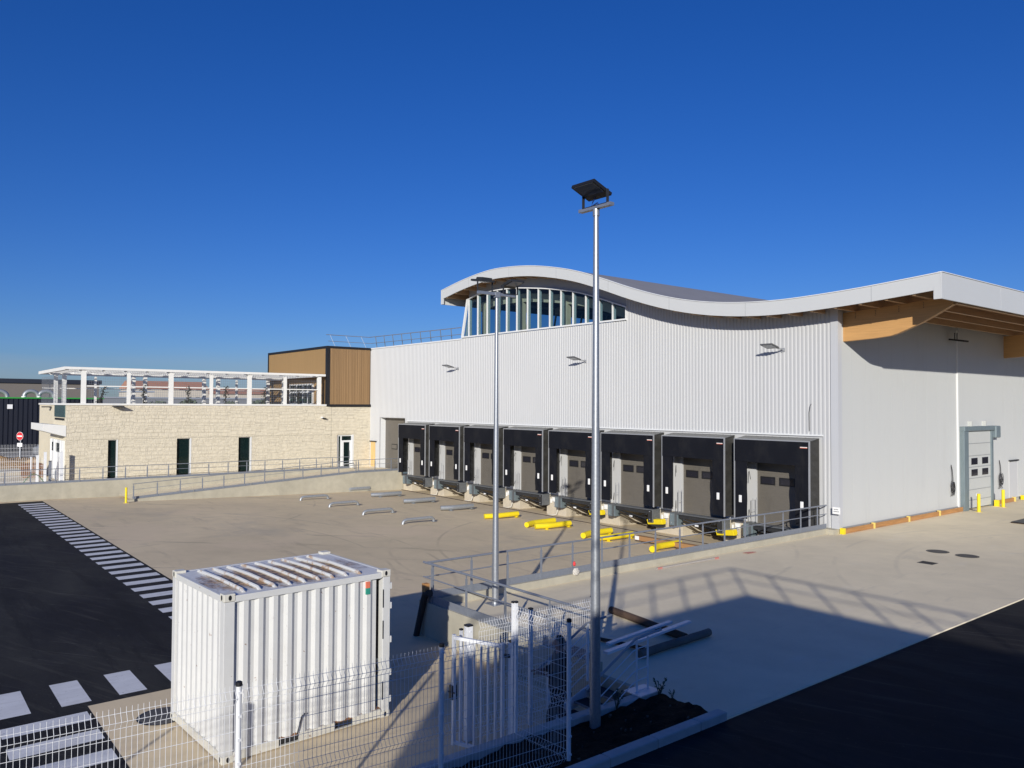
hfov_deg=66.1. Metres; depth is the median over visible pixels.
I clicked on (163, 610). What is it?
crosswalk marking
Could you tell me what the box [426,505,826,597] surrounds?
railing
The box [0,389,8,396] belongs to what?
roof duct
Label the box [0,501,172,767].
asphalt road
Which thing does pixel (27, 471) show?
pallet stack
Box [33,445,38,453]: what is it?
parked car
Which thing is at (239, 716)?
fence
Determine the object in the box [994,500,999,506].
yellow stub post
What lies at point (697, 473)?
dock door
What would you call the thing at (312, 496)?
hoop barrier
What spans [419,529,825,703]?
retaining wall
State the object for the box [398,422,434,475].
dock shelter
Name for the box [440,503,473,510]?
wheel guide
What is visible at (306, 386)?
terrace door
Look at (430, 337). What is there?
roof railing
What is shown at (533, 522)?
wheel guide
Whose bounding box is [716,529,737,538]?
yellow deflector
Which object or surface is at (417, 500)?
wheel guide
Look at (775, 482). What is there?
dock door
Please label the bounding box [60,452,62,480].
gate post
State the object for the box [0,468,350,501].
retaining wall
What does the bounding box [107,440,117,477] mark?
window
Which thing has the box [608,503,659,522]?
dock leveller
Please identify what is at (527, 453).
dock door
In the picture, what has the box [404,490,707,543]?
drain channel
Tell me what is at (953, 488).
cable coil
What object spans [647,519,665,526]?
yellow deflector
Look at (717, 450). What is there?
dock shelter
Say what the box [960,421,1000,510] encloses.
door frame
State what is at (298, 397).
climbing vine
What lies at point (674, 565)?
measuring lath
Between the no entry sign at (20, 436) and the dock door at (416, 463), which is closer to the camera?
the dock door at (416, 463)
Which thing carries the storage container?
on the concrete yard
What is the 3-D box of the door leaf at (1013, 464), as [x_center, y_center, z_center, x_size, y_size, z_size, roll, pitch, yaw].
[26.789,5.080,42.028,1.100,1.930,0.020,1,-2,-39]
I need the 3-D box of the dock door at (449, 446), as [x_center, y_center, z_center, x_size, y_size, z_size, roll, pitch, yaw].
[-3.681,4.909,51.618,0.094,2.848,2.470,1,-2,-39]
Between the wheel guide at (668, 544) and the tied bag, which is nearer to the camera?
the tied bag
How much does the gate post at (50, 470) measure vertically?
1.380 m
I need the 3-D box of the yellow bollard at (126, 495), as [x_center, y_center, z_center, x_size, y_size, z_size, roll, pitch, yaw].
[-21.781,6.277,44.394,0.260,0.880,0.260,1,-2,-39]
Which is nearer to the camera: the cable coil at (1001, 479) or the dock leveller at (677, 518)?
the dock leveller at (677, 518)
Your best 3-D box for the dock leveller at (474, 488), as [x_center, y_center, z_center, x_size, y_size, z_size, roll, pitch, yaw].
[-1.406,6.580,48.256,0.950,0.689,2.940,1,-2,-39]
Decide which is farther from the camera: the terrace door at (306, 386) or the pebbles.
the terrace door at (306, 386)
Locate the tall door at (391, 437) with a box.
[385,418,404,468]
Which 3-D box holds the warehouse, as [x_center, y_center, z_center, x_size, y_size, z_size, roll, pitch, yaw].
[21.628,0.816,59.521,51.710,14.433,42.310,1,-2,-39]
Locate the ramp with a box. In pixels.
[121,467,389,498]
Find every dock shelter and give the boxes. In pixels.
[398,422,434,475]
[429,424,468,480]
[463,425,507,485]
[503,426,552,491]
[548,428,603,497]
[600,430,663,506]
[661,433,734,516]
[734,435,819,526]
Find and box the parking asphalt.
[0,451,37,457]
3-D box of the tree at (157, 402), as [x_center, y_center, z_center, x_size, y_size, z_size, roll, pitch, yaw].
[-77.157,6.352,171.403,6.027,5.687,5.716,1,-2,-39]
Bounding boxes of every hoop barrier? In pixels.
[299,494,329,500]
[328,500,358,506]
[362,508,394,514]
[401,516,436,524]
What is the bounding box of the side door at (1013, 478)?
[1009,459,1018,497]
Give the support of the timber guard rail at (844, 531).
on the concrete platform
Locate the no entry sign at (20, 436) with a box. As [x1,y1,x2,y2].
[17,432,22,458]
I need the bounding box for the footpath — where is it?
[0,467,376,483]
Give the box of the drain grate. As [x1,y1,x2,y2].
[917,561,937,564]
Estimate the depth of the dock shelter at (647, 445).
38.05 m
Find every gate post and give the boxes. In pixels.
[35,455,38,481]
[43,452,46,480]
[48,461,51,480]
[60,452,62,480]
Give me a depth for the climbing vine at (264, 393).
55.21 m
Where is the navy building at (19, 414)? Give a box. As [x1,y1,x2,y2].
[0,397,103,451]
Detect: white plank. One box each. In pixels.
[603,620,690,654]
[606,620,671,645]
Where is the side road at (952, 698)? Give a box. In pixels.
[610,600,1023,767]
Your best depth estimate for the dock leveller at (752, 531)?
33.17 m
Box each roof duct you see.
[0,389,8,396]
[21,389,38,396]
[37,390,52,397]
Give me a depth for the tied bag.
22.32 m
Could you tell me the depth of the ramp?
51.43 m
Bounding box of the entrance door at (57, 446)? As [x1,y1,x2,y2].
[50,438,64,480]
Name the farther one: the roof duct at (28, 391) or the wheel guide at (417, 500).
the roof duct at (28, 391)
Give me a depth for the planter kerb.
11.51 m
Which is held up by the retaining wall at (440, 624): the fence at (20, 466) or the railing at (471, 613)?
the railing at (471, 613)
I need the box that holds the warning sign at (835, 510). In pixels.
[832,507,839,514]
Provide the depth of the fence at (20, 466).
46.71 m
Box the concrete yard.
[0,489,723,767]
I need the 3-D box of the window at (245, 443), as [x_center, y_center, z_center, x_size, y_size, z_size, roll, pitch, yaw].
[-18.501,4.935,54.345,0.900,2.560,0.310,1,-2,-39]
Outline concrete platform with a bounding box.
[455,499,1023,719]
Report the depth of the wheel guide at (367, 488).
54.17 m
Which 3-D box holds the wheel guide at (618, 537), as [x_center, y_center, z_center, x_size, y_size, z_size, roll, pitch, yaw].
[4.615,6.801,35.009,2.127,0.307,0.461,1,-2,-32]
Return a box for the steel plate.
[1011,519,1023,523]
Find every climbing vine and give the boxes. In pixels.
[95,386,108,402]
[139,384,148,403]
[185,386,191,403]
[222,386,229,403]
[261,388,267,403]
[296,391,301,403]
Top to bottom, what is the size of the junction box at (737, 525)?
0.527 m
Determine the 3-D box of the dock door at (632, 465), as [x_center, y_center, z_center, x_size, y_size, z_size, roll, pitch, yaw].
[6.343,4.627,39.150,0.094,2.848,2.470,1,-2,-39]
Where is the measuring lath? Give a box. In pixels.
[656,557,719,569]
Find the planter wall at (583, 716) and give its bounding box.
[410,691,661,767]
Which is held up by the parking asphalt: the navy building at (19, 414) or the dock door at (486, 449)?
the navy building at (19, 414)
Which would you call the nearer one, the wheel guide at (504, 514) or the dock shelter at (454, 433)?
the wheel guide at (504, 514)
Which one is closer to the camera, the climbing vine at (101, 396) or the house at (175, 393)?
the climbing vine at (101, 396)
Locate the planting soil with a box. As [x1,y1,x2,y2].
[453,693,707,767]
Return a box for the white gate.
[447,623,517,747]
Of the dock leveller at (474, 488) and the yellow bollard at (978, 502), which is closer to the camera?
the yellow bollard at (978, 502)
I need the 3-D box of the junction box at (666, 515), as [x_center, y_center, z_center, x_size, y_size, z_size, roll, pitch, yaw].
[7.284,6.417,37.556,0.130,0.527,0.410,1,-2,-39]
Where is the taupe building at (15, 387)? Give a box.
[0,378,101,397]
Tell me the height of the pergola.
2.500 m
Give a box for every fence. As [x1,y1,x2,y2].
[0,444,38,457]
[0,457,34,482]
[0,618,571,767]
[478,596,590,736]
[511,601,566,757]
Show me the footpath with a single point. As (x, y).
(14, 478)
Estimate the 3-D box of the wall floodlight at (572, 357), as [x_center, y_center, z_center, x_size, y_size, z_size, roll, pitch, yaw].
[3.437,-1.298,41.959,0.898,0.314,0.600,1,-2,-39]
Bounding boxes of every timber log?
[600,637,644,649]
[608,606,687,637]
[638,628,711,657]
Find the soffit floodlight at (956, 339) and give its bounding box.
[948,333,968,341]
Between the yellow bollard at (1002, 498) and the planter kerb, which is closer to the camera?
the planter kerb
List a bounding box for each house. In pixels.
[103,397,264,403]
[118,391,154,396]
[119,380,208,397]
[208,389,265,397]
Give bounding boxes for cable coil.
[951,465,955,495]
[999,460,1003,487]
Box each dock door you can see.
[413,439,430,476]
[445,441,464,481]
[481,444,502,486]
[521,446,546,492]
[567,450,590,498]
[621,453,656,507]
[683,457,725,516]
[757,463,802,527]
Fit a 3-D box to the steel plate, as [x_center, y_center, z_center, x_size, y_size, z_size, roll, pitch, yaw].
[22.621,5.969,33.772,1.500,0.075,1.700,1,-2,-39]
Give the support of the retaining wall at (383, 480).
on the concrete yard
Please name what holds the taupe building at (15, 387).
on the ground
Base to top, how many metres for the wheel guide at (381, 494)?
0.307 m
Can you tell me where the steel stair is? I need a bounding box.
[537,614,661,718]
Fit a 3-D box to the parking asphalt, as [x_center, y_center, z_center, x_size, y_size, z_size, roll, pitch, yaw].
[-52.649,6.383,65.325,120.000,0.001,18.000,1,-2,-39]
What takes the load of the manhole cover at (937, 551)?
on the concrete platform
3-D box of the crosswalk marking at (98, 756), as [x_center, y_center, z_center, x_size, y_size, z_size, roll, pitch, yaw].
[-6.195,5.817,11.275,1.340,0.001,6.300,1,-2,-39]
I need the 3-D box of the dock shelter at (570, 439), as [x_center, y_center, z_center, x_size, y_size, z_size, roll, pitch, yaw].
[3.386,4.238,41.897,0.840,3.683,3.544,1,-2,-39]
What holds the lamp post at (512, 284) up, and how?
on the concrete platform
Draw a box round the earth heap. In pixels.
[0,455,29,468]
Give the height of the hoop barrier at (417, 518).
0.308 m
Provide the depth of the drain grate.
25.22 m
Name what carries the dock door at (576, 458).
in the warehouse
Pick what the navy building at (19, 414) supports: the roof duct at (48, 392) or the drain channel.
the roof duct at (48, 392)
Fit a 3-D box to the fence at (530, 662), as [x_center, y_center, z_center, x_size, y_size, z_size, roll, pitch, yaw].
[0.491,4.913,13.802,2.580,2.015,0.088,1,-2,-37]
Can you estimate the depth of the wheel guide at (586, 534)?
36.10 m
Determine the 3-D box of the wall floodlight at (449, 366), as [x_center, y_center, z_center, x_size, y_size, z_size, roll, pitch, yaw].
[-4.019,-1.088,51.232,0.898,0.314,0.600,1,-2,-39]
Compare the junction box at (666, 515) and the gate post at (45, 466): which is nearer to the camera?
the junction box at (666, 515)
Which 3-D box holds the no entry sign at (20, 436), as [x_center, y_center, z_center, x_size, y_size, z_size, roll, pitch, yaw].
[-37.332,4.971,59.686,0.640,2.670,0.123,0,-2,16]
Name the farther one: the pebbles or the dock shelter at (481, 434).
the dock shelter at (481, 434)
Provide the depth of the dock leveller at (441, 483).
51.12 m
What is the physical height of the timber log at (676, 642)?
0.152 m
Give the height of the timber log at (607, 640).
0.076 m
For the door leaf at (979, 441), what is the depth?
39.08 m
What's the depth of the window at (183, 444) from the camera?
51.88 m
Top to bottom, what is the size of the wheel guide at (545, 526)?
0.307 m
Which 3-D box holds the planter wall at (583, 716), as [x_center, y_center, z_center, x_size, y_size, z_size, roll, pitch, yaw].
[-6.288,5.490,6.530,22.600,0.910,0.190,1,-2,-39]
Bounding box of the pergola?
[38,366,325,403]
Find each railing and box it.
[0,456,348,485]
[132,458,397,498]
[326,327,460,346]
[423,561,589,659]
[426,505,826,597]
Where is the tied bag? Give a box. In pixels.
[573,561,579,575]
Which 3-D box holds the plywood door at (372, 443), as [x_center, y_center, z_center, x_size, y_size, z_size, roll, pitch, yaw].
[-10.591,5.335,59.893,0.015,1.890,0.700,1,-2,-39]
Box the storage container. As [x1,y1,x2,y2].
[170,550,391,765]
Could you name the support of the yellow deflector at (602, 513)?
attached to the warehouse
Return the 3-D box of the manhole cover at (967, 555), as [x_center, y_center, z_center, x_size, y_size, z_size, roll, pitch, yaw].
[15.282,5.782,26.400,0.720,0.028,0.720,1,-2,-39]
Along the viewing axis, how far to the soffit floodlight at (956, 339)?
37.03 m
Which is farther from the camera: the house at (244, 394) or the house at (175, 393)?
the house at (244, 394)
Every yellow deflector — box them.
[588,510,605,517]
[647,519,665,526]
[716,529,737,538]
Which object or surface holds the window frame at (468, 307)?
in the warehouse
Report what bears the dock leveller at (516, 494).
attached to the warehouse
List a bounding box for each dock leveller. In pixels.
[403,474,431,486]
[434,479,466,491]
[469,484,504,497]
[509,489,549,504]
[555,495,600,512]
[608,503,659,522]
[670,511,729,533]
[743,521,796,536]
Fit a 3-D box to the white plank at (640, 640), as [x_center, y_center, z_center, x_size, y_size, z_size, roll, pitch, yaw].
[2.846,5.195,16.203,0.120,0.070,3.003,-1,-2,44]
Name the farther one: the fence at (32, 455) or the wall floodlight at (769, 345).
the fence at (32, 455)
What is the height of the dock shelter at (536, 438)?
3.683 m
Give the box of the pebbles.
[478,705,689,767]
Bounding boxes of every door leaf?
[969,430,990,507]
[1009,461,1017,497]
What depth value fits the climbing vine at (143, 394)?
50.28 m
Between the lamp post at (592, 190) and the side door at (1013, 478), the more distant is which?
the side door at (1013, 478)
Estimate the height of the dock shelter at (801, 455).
3.683 m
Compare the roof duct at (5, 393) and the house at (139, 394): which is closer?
the roof duct at (5, 393)
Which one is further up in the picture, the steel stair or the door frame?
the door frame
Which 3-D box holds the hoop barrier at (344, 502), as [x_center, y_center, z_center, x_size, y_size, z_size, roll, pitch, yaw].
[-9.683,6.904,45.316,2.000,0.308,0.200,1,-2,-39]
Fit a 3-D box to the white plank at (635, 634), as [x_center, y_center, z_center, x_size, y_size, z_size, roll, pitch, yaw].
[2.694,5.202,16.472,0.100,0.070,2.213,-1,-2,45]
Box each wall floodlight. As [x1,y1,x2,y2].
[442,365,458,369]
[566,356,585,362]
[760,343,784,351]
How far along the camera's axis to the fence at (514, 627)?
11.70 m
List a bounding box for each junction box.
[661,513,668,523]
[732,523,739,534]
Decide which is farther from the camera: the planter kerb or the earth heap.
the earth heap
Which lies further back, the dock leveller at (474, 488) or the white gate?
the dock leveller at (474, 488)
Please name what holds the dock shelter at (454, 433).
attached to the warehouse
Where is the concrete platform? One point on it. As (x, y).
(781, 619)
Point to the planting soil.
(608, 734)
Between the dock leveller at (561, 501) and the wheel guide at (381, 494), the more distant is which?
the wheel guide at (381, 494)
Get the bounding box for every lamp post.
[471,277,524,606]
[571,179,613,728]
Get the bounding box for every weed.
[612,689,622,708]
[653,677,666,695]
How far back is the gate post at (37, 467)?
47.13 m
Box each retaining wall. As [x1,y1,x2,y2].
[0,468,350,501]
[127,470,402,501]
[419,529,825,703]
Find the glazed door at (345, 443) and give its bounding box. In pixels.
[337,435,353,467]
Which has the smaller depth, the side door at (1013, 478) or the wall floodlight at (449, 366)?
the side door at (1013, 478)
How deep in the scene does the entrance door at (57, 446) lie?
49.17 m
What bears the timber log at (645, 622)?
on the concrete platform
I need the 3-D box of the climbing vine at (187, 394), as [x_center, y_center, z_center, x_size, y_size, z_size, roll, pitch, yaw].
[-21.391,0.755,52.010,0.504,1.278,0.133,1,-2,-39]
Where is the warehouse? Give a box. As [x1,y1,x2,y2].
[370,265,1023,540]
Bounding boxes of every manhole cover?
[136,707,174,725]
[926,549,949,552]
[955,554,978,557]
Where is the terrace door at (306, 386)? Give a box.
[289,384,313,403]
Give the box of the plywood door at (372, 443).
[370,442,374,466]
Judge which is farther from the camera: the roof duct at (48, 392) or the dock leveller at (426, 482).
the roof duct at (48, 392)
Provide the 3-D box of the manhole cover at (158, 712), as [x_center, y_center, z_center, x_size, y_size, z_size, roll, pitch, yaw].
[-6.203,5.898,13.949,0.840,0.028,0.840,1,-2,-39]
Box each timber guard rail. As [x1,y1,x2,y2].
[840,507,962,534]
[1000,497,1015,503]
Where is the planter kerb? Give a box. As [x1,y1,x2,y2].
[565,709,726,767]
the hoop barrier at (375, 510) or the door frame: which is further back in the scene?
the hoop barrier at (375, 510)
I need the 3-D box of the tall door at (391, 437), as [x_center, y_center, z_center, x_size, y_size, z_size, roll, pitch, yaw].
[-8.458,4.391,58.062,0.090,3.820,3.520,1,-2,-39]
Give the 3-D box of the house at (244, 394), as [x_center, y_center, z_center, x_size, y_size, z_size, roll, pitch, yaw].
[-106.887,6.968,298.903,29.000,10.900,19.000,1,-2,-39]
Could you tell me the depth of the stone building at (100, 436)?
53.86 m
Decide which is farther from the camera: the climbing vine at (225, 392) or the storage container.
the climbing vine at (225, 392)
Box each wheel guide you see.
[349,486,370,490]
[371,491,401,497]
[403,497,435,503]
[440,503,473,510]
[484,511,518,518]
[524,518,555,526]
[534,520,571,529]
[581,527,612,537]
[600,531,633,541]
[649,540,681,551]
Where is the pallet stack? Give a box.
[21,463,42,477]
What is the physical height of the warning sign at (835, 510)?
0.270 m
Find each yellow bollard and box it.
[125,487,127,502]
[975,494,980,511]
[1000,490,1004,506]
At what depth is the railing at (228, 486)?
49.95 m
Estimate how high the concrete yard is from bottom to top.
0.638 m
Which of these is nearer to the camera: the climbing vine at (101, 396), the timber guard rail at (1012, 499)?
the timber guard rail at (1012, 499)
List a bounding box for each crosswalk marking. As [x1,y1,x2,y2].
[0,662,170,719]
[0,711,118,767]
[19,503,172,618]
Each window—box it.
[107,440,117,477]
[176,438,190,473]
[238,437,251,470]
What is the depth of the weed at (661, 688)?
13.43 m
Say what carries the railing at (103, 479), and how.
on the retaining wall at (87, 489)
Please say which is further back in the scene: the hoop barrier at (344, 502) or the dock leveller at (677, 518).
the hoop barrier at (344, 502)
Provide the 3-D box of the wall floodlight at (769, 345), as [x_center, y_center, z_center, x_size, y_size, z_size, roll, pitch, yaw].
[10.842,-1.507,32.749,0.898,0.314,0.600,1,-2,-39]
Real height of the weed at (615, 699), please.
0.326 m
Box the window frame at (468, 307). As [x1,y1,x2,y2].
[461,287,626,337]
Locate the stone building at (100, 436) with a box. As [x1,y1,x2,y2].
[31,346,370,480]
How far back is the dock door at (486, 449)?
48.95 m

